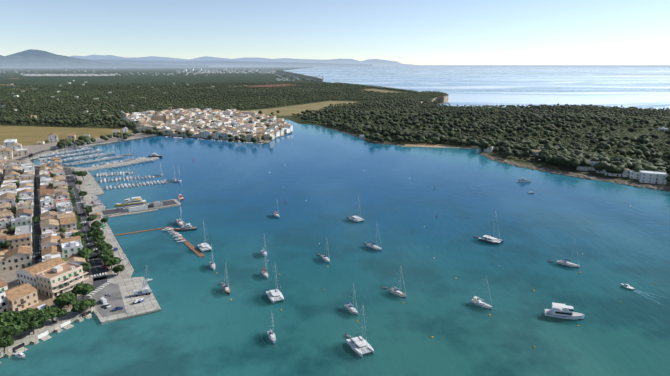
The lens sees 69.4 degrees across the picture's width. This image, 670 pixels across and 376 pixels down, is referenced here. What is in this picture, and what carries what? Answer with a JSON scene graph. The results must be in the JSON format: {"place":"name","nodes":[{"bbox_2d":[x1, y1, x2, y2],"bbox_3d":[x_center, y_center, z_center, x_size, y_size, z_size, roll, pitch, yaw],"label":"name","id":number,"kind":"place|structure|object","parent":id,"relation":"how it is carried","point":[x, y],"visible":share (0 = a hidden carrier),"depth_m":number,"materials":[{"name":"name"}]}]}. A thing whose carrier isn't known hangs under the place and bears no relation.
{"place":"outdoors","nodes":[
{"label":"outdoors","id":0,"kind":"place"},
{"bbox_2d":[7,282,78,309],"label":"promenade dirt ground","id":1,"kind":"structure","parent":0,"point":[45,299],"depth_m":232.94,"materials":[{"name":"beige soil"}]},
{"bbox_2d":[35,304,46,309],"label":"van","id":2,"kind":"object","parent":1,"relation":"on","point":[42,306],"visible":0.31,"depth_m":223.52,"materials":[{"name":"white metal"}]},
{"bbox_2d":[0,306,96,362],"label":"boathouse quay","id":3,"kind":"structure","parent":0,"point":[49,327],"depth_m":207.16,"materials":[{"name":"concrete"}]},
{"bbox_2d":[0,126,132,145],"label":"field","id":4,"kind":"structure","parent":0,"point":[27,135],"depth_m":826.09,"materials":[{"name":"beige plant"}]},
{"bbox_2d":[0,133,149,298],"bbox_3d":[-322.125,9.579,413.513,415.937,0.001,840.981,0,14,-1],"label":"town paving","id":5,"kind":"structure","parent":0,"point":[8,277],"depth_m":497.60,"materials":[{"name":"grey concrete"}]},
{"bbox_2d":[4,170,67,260],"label":"trees","id":6,"kind":"object","parent":5,"relation":"on","point":[10,228],"visible":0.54,"depth_m":324.01,"materials":[{"name":"green plant"}]},
{"bbox_2d":[0,141,109,307],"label":"town roads","id":7,"kind":"structure","parent":5,"relation":"on","point":[95,261],"depth_m":335.24,"materials":[{"name":"grey asphalt"}]},
{"bbox_2d":[34,175,111,295],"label":"road markings","id":8,"kind":"object","parent":7,"relation":"on","point":[92,256],"visible":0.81,"depth_m":263.58,"materials":[{"name":"white paint"}]},
{"bbox_2d":[0,169,124,352],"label":"trees","id":9,"kind":"object","parent":5,"relation":"on","point":[12,323],"visible":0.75,"depth_m":224.40,"materials":[{"name":"green plant"}]},
{"bbox_2d":[0,143,162,312],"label":"town buildings","id":10,"kind":"structure","parent":5,"relation":"on","point":[53,274],"depth_m":307.00,"materials":[{"name":"paint"}]},
{"bbox_2d":[0,49,207,66],"bbox_3d":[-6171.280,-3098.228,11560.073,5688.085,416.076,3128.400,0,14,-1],"label":"hill","id":11,"kind":"structure","parent":0,"point":[33,58],"depth_m":11592.77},
{"bbox_2d":[92,283,125,316],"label":"parking lot","id":12,"kind":"structure","parent":0,"point":[115,300],"depth_m":235.51,"materials":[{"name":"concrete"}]},
{"bbox_2d":[99,297,106,303],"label":"van","id":13,"kind":"object","parent":12,"relation":"on","point":[103,300],"visible":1,"depth_m":232.62,"materials":[{"name":"white metal"}]},
{"bbox_2d":[113,306,122,310],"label":"car","id":14,"kind":"object","parent":12,"relation":"on","point":[118,308],"visible":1,"depth_m":226.01,"materials":[{"name":"blue metal"}]},
{"bbox_2d":[135,128,284,142],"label":"quay","id":15,"kind":"structure","parent":0,"point":[267,141],"depth_m":744.78,"materials":[{"name":"grey stone"}]},
{"bbox_2d":[125,113,281,140],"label":"trees","id":16,"kind":"object","parent":15,"relation":"on","point":[237,137],"visible":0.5,"depth_m":809.38,"materials":[{"name":"green plant"}]},
{"bbox_2d":[121,108,292,141],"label":"town buildings","id":17,"kind":"structure","parent":15,"relation":"on","point":[172,123],"depth_m":883.22,"materials":[{"name":"tile"}]},
{"bbox_2d":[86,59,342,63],"bbox_3d":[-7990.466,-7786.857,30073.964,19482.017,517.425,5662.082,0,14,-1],"label":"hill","id":18,"kind":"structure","parent":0,"point":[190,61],"depth_m":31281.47,"materials":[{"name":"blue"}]},
{"bbox_2d":[92,60,372,66],"bbox_3d":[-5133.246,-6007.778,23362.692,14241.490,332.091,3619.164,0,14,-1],"label":"hill","id":19,"kind":"structure","parent":0,"point":[240,64],"depth_m":24348.11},
{"bbox_2d":[70,55,417,65],"bbox_3d":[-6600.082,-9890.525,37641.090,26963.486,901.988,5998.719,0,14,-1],"label":"hill range","id":20,"kind":"structure","parent":0,"point":[376,62],"depth_m":39770.18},
{"bbox_2d":[0,119,669,375],"bbox_3d":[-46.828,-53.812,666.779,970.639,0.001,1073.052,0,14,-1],"label":"bay water","id":21,"kind":"structure","parent":0,"point":[196,325],"depth_m":278.15,"materials":[{"name":"blue liquid"}]},
{"bbox_2d":[14,351,24,358],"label":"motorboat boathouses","id":22,"kind":"object","parent":21,"relation":"on","point":[18,354],"visible":0.92,"depth_m":191.02,"materials":[{"name":"white plastic"}]},
{"bbox_2d":[37,150,204,256],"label":"floating docks","id":23,"kind":"object","parent":21,"relation":"on","point":[196,251],"visible":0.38,"depth_m":333.35,"materials":[{"name":"brown wood"}]},
{"bbox_2d":[115,196,145,206],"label":"yellow excursion catamaran","id":24,"kind":"object","parent":21,"relation":"in","point":[132,201],"visible":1,"depth_m":399.41,"materials":[{"name":"plastic"}]},
{"bbox_2d":[148,153,161,157],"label":"boat","id":25,"kind":"object","parent":21,"relation":"on","point":[154,155],"visible":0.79,"depth_m":606.73,"materials":[{"name":"white plastic"}]},
{"bbox_2d":[162,227,173,231],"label":"motorboat","id":26,"kind":"object","parent":21,"relation":"in","point":[166,229],"visible":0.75,"depth_m":337.24,"materials":[{"name":"white plastic"}]},
{"bbox_2d":[176,197,183,226],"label":"sailboat","id":27,"kind":"object","parent":21,"relation":"on","point":[180,222],"visible":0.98,"depth_m":348.63,"materials":[{"name":"white plastic"}]},
{"bbox_2d":[174,223,196,231],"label":"dark motor yacht","id":28,"kind":"object","parent":21,"relation":"on","point":[188,227],"visible":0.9,"depth_m":336.94,"materials":[{"name":"white plastic"}]},
{"bbox_2d":[197,221,210,252],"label":"catamaran","id":29,"kind":"object","parent":21,"relation":"on","point":[202,247],"visible":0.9,"depth_m":301.90,"materials":[{"name":"white plastic"}]},
{"bbox_2d":[210,243,215,269],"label":"sailboat","id":30,"kind":"object","parent":21,"relation":"on","point":[212,264],"visible":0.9,"depth_m":274.90,"materials":[{"name":"white plastic"}]},
{"bbox_2d":[222,262,229,294],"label":"sailboat","id":31,"kind":"object","parent":21,"relation":"on","point":[226,288],"visible":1,"depth_m":246.12,"materials":[{"name":"white plastic"}]},
{"bbox_2d":[261,236,266,256],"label":"sailboat","id":32,"kind":"object","parent":21,"relation":"on","point":[263,252],"visible":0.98,"depth_m":293.60,"materials":[{"name":"white plastic"}]},
{"bbox_2d":[261,257,267,278],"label":"sailboat","id":33,"kind":"object","parent":21,"relation":"on","point":[265,274],"visible":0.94,"depth_m":263.88,"materials":[{"name":"white plastic"}]},
{"bbox_2d":[267,311,275,343],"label":"sailboat","id":34,"kind":"object","parent":21,"relation":"on","point":[271,336],"visible":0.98,"depth_m":203.36,"materials":[{"name":"white plastic"}]},
{"bbox_2d":[266,264,283,303],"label":"catamaran","id":35,"kind":"object","parent":21,"relation":"on","point":[274,295],"visible":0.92,"depth_m":238.40,"materials":[{"name":"white plastic"}]},
{"bbox_2d":[321,236,329,262],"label":"sailboat","id":36,"kind":"object","parent":21,"relation":"on","point":[324,257],"visible":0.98,"depth_m":285.83,"materials":[{"name":"white plastic"}]},
{"bbox_2d":[344,283,357,315],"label":"sailboat","id":37,"kind":"object","parent":21,"relation":"on","point":[351,309],"visible":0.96,"depth_m":226.15,"materials":[{"name":"white plastic"}]},
{"bbox_2d":[349,198,363,222],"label":"catamaran","id":38,"kind":"object","parent":21,"relation":"on","point":[356,218],"visible":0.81,"depth_m":358.50,"materials":[{"name":"white plastic"}]},
{"bbox_2d":[346,305,373,356],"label":"catamaran","id":39,"kind":"object","parent":21,"relation":"on","point":[360,346],"visible":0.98,"depth_m":195.76,"materials":[{"name":"white plastic"}]},
{"bbox_2d":[367,222,381,250],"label":"sailboat","id":40,"kind":"object","parent":21,"relation":"on","point":[374,246],"visible":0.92,"depth_m":303.66,"materials":[{"name":"white plastic"}]},
{"bbox_2d":[389,267,405,297],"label":"sailboat","id":41,"kind":"object","parent":21,"relation":"on","point":[397,292],"visible":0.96,"depth_m":243.25,"materials":[{"name":"white plastic"}]},
{"bbox_2d":[471,275,491,309],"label":"sailboat","id":42,"kind":"object","parent":21,"relation":"on","point":[481,303],"visible":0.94,"depth_m":231.68,"materials":[{"name":"white plastic"}]},
{"bbox_2d":[478,210,502,244],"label":"sailboat","id":43,"kind":"object","parent":21,"relation":"on","point":[489,239],"visible":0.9,"depth_m":315.64,"materials":[{"name":"white plastic"}]},
{"bbox_2d":[517,177,530,182],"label":"white motor yacht","id":44,"kind":"object","parent":21,"relation":"on","point":[522,179],"visible":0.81,"depth_m":476.70,"materials":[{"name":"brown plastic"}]},
{"bbox_2d":[544,302,583,319],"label":"motor yacht","id":45,"kind":"object","parent":21,"relation":"on","point":[560,310],"visible":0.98,"depth_m":220.87,"materials":[{"name":"white plastic"}]},
{"bbox_2d":[557,239,579,267],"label":"sailboat","id":46,"kind":"object","parent":21,"relation":"on","point":[565,262],"visible":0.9,"depth_m":278.20,"materials":[{"name":"white plastic"}]},
{"bbox_2d":[621,283,634,289],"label":"motorboat","id":47,"kind":"object","parent":21,"relation":"on","point":[627,286],"visible":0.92,"depth_m":250.57,"materials":[{"name":"white plastic"}]},
{"bbox_2d":[632,290,666,303],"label":"wake on water","id":48,"kind":"object","parent":21,"relation":"on","point":[646,294],"visible":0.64,"depth_m":244.09,"materials":[{"name":"white liquid"}]},
{"bbox_2d":[0,67,669,358],"bbox_3d":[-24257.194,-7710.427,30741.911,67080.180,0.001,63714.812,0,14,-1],"label":"land terrain","id":49,"kind":"structure","parent":0,"point":[150,75],"depth_m":2020.92,"materials":[{"name":"green plant"}]},
{"bbox_2d":[24,135,180,324],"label":"quay piers","id":50,"kind":"structure","parent":49,"relation":"on","point":[128,284],"depth_m":300.51,"materials":[{"name":"concrete"}]},
{"bbox_2d":[133,265,151,296],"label":"sailboat","id":51,"kind":"object","parent":50,"relation":"on","point":[145,290],"visible":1,"depth_m":240.19,"materials":[{"name":"white plastic"}]},
{"bbox_2d":[0,110,279,126],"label":"forest pines","id":52,"kind":"object","parent":49,"relation":"on","point":[49,120],"visible":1,"depth_m":936.46,"materials":[{"name":"green plant"}]},
{"bbox_2d":[2,114,277,128],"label":"inland forest scrub","id":53,"kind":"object","parent":49,"relation":"on","point":[85,125],"visible":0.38,"depth_m":921.50,"materials":[{"name":"green plant"}]},
{"bbox_2d":[0,81,287,122],"bbox_3d":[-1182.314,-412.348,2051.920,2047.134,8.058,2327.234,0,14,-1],"label":"forest","id":54,"kind":"object","parent":49,"relation":"on","point":[7,99],"visible":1,"depth_m":1583.04,"materials":[{"name":"green plant"}]},
{"bbox_2d":[11,67,324,99],"bbox_3d":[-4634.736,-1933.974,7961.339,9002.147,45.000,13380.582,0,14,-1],"label":"town buildings","id":55,"kind":"structure","parent":49,"relation":"on","point":[250,69],"depth_m":5536.27,"materials":[{"name":"tile"}]},
{"bbox_2d":[56,124,280,147],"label":"trees","id":56,"kind":"object","parent":49,"relation":"on","point":[78,142],"visible":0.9,"depth_m":712.87,"materials":[{"name":"green plant"}]},
{"bbox_2d":[58,123,474,151],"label":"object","id":57,"kind":"object","parent":49,"relation":"on","point":[154,136],"visible":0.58,"depth_m":710.87,"materials":[{"name":"grey stone"}]},
{"bbox_2d":[250,84,299,86],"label":"bare field","id":58,"kind":"structure","parent":49,"relation":"on","point":[284,85],"depth_m":2703.15,"materials":[{"name":"brown soil"}]},
{"bbox_2d":[276,70,322,81],"bbox_3d":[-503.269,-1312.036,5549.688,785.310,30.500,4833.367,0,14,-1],"label":"cliff","id":59,"kind":"structure","parent":49,"relation":"on","point":[299,75],"depth_m":4305.15,"materials":[{"name":"grey stone"}]},
{"bbox_2d":[248,101,380,115],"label":"field behind town","id":60,"kind":"structure","parent":49,"relation":"on","point":[290,110],"depth_m":1279.93},
{"bbox_2d":[0,97,669,184],"bbox_3d":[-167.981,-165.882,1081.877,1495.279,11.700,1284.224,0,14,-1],"label":"villas","id":61,"kind":"object","parent":49,"relation":"on","point":[653,177],"visible":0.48,"depth_m":527.86,"materials":[{"name":"tile"}]},
{"bbox_2d":[325,126,400,144],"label":"shore rock","id":62,"kind":"object","parent":49,"relation":"on","point":[364,138],"visible":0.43,"depth_m":758.62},
{"bbox_2d":[323,120,484,147],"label":"far bank trees","id":63,"kind":"object","parent":49,"relation":"on","point":[460,140],"visible":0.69,"depth_m":742.67,"materials":[{"name":"green plant"}]},
{"bbox_2d":[396,91,445,102],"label":"headland","id":64,"kind":"structure","parent":49,"relation":"on","point":[428,95],"depth_m":1627.52,"materials":[{"name":"green plant"}]},
{"bbox_2d":[408,92,448,103],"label":"cliff","id":65,"kind":"structure","parent":49,"relation":"attached to","point":[445,99],"depth_m":1481.98,"materials":[{"name":"beige stone"}]},
{"bbox_2d":[272,81,669,122],"bbox_3d":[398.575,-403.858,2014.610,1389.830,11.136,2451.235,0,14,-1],"label":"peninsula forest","id":66,"kind":"object","parent":49,"relation":"on","point":[298,93],"visible":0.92,"depth_m":1287.81,"materials":[{"name":"green plant"}]},
{"bbox_2d":[292,110,669,165],"bbox_3d":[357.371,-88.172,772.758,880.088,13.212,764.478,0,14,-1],"label":"forest","id":67,"kind":"object","parent":49,"relation":"on","point":[477,125],"visible":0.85,"depth_m":834.78,"materials":[{"name":"green plant"}]},
{"bbox_2d":[324,126,669,191],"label":"shoreline","id":68,"kind":"structure","parent":49,"relation":"on","point":[593,178],"depth_m":506.43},
{"bbox_2d":[479,137,669,181],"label":"trees","id":69,"kind":"object","parent":49,"relation":"on","point":[583,158],"depth_m":535.62,"materials":[{"name":"green plant"}]},
{"bbox_2d":[481,151,669,190],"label":"shore rock","id":70,"kind":"object","parent":49,"relation":"on","point":[558,171],"visible":0.59,"depth_m":514.32,"materials":[{"name":"brown stone"}]},
{"bbox_2d":[0,0,669,64],"label":"sky","id":71,"kind":"structure","parent":0,"point":[414,32],"materials":[{"name":"blue"}]},
{"bbox_2d":[335,82,417,91],"bbox_3d":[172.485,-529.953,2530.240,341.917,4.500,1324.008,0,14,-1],"label":"coastline","id":72,"kind":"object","parent":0,"point":[374,86],"depth_m":2505.59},
{"bbox_2d":[360,89,398,92],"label":"field","id":73,"kind":"structure","parent":0,"point":[377,90],"depth_m":2176.93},
{"bbox_2d":[401,144,481,148],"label":"beach","id":74,"kind":"structure","parent":0,"point":[436,145],"depth_m":684.32,"materials":[{"name":"beige sand"}]},
{"bbox_2d":[284,65,669,109],"bbox_3d":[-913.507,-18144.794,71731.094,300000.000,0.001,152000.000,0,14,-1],"label":"sea","id":75,"kind":"structure","parent":0,"point":[639,86],"depth_m":3363.79,"materials":[{"name":"liquid"}]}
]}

